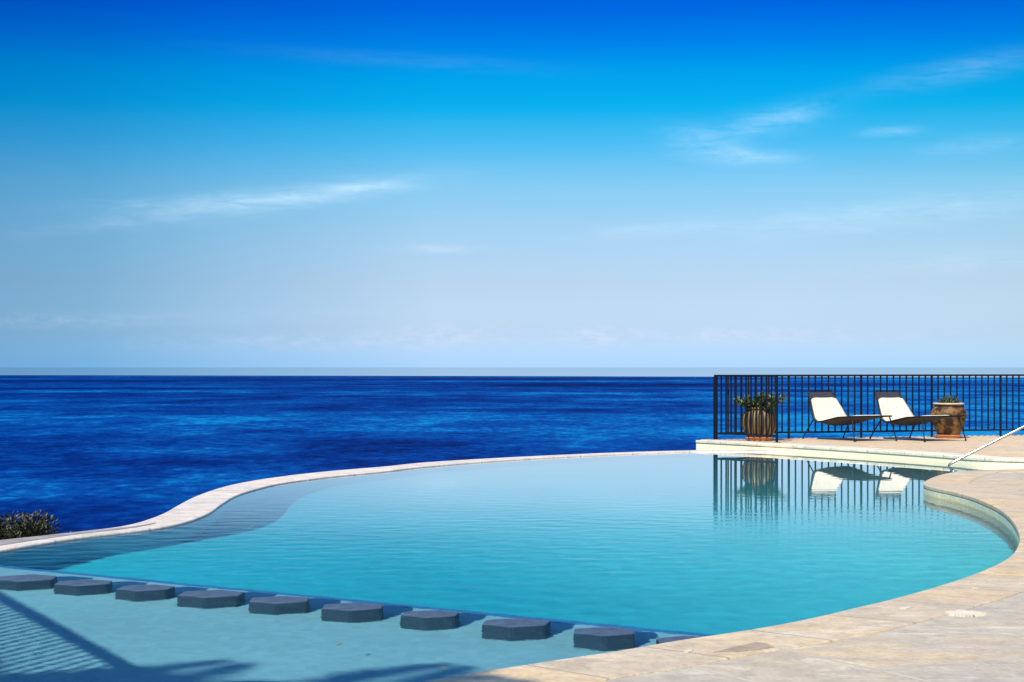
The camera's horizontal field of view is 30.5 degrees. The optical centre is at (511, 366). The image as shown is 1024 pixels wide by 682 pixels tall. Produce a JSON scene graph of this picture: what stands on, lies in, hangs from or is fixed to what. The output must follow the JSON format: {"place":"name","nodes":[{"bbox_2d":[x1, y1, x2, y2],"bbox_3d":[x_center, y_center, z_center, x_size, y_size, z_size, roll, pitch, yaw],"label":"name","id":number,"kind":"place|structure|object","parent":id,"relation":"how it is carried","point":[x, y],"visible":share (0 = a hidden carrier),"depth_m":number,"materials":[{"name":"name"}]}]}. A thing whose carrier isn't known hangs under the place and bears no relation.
{"place":"outdoors","nodes":[
{"label":"outdoors","id":0,"kind":"place"},
{"bbox_2d":[0,510,76,539],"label":"maquis shrub","id":1,"kind":"object","parent":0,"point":[21,529],"visible":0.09,"depth_m":15.86,"materials":[{"name":"green plant"}]},
{"bbox_2d":[0,452,1023,681],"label":"pool water","id":2,"kind":"structure","parent":0,"point":[418,574],"depth_m":12.55,"materials":[{"name":"blue liquid"}]},
{"bbox_2d":[0,367,1023,534],"bbox_3d":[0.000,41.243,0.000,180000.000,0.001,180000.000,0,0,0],"label":"sea","id":3,"kind":"structure","parent":0,"point":[88,448],"depth_m":1491.86,"materials":[{"name":"liquid"}]},
{"bbox_2d":[0,0,1023,366],"label":"sky","id":4,"kind":"structure","parent":0,"point":[184,183],"materials":[{"name":"blue"}]},
{"bbox_2d":[601,443,1023,681],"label":"pool deck","id":5,"kind":"structure","parent":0,"point":[988,646],"depth_m":8.02,"materials":[{"name":"stone"}]},
{"bbox_2d":[0,450,794,552],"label":"infinity edge wall","id":6,"kind":"structure","parent":5,"relation":"on","point":[198,507],"depth_m":19.15,"materials":[{"name":"stone"}]},
{"bbox_2d":[425,469,1023,681],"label":"pool coping","id":7,"kind":"object","parent":5,"relation":"on","point":[1001,580],"visible":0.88,"depth_m":8.89,"materials":[{"name":"stone"}]},
{"bbox_2d":[948,425,1023,471],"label":"pool handrail","id":8,"kind":"object","parent":7,"relation":"on","point":[980,448],"visible":0.98,"depth_m":22.10,"materials":[{"name":"metal"}]},
{"bbox_2d":[713,642,773,652],"bbox_3d":[1.031,1.242,8.212,0.141,0.022,0.373,0,0,39],"label":"paving patch","id":9,"kind":"object","parent":5,"relation":"on","point":[751,646],"visible":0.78,"depth_m":8.23,"materials":[{"name":"beige stone"}]},
{"bbox_2d":[944,609,985,617],"bbox_3d":[2.266,1.242,9.411,0.185,0.022,0.190,0,0,-43],"label":"paving patch","id":10,"kind":"object","parent":5,"relation":"on","point":[965,613],"visible":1,"depth_m":9.36,"materials":[{"name":"beige stone"}]},
{"bbox_2d":[924,488,1018,544],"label":"waterline tiles","id":11,"kind":"object","parent":5,"relation":"attached to","point":[985,510],"visible":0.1,"depth_m":17.67,"materials":[{"name":"beige tile"}]},
{"bbox_2d":[701,435,1023,457],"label":"terrace paving","id":12,"kind":"structure","parent":0,"point":[1010,446],"depth_m":30.25,"materials":[{"name":"stone"}]},
{"bbox_2d":[745,437,772,440],"bbox_3d":[4.140,1.209,31.420,0.464,0.058,0.464,0,0,0],"label":"saucer","id":13,"kind":"object","parent":12,"relation":"on","point":[758,439],"visible":0.81,"depth_m":31.25,"materials":[{"name":"ceramic"}]},
{"bbox_2d":[742,407,774,437],"bbox_3d":[4.143,0.942,31.420,0.591,0.530,0.593,0,0,0],"label":"ribbed pot","id":14,"kind":"object","parent":13,"relation":"on","point":[758,421],"visible":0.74,"depth_m":31.19,"materials":[{"name":"brown ceramic"}]},
{"bbox_2d":[732,392,787,411],"bbox_3d":[4.143,0.592,31.392,0.913,0.375,0.800,0,0,-12],"label":"jade plant","id":15,"kind":"object","parent":14,"relation":"in","point":[742,401],"visible":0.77,"depth_m":31.26,"materials":[{"name":"green plant"}]},
{"bbox_2d":[802,390,896,441],"bbox_3d":[5.650,0.817,31.643,0.890,0.828,1.565,0,0,-27],"label":"lounge chair","id":16,"kind":"object","parent":12,"relation":"on","point":[827,408],"visible":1,"depth_m":32.05,"materials":[{"name":"white fabric"}]},
{"bbox_2d":[696,443,1023,466],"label":"riser tiles","id":17,"kind":"object","parent":12,"relation":"attached to","point":[702,446],"visible":0.38,"depth_m":28.00,"materials":[{"name":"white tile"}]},
{"bbox_2d":[696,440,1023,462],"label":"pool coping","id":18,"kind":"object","parent":12,"relation":"on","point":[900,452],"visible":0.98,"depth_m":27.88,"materials":[{"name":"stone"}]},
{"bbox_2d":[711,374,1023,442],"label":"fence","id":19,"kind":"object","parent":12,"relation":"on","point":[715,410],"visible":0.88,"depth_m":32.40,"materials":[{"name":"black metal"}]},
{"bbox_2d":[869,390,966,441],"bbox_3d":[6.790,0.817,31.603,0.890,0.828,1.565,0,0,-27],"label":"lounge chair","id":20,"kind":"object","parent":12,"relation":"on","point":[895,406],"visible":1,"depth_m":32.02,"materials":[{"name":"white fabric"}]},
{"bbox_2d":[935,434,961,437],"bbox_3d":[7.570,1.209,32.550,0.474,0.058,0.474,0,0,0],"label":"saucer","id":21,"kind":"object","parent":12,"relation":"on","point":[947,436],"visible":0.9,"depth_m":32.36,"materials":[{"name":"ceramic"}]},
{"bbox_2d":[930,403,967,434],"bbox_3d":[7.570,0.917,32.550,0.644,0.580,0.643,0,0,0],"label":"mottled urn","id":22,"kind":"object","parent":21,"relation":"on","point":[949,426],"visible":0.93,"depth_m":32.33,"materials":[{"name":"brown ceramic"}]},
{"bbox_2d":[936,393,960,402],"bbox_3d":[7.559,0.574,32.578,0.443,0.228,0.456,0,0,0],"label":"agave plant","id":23,"kind":"object","parent":22,"relation":"in","point":[949,399],"visible":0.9,"depth_m":32.49,"materials":[{"name":"green plant"}]}
]}

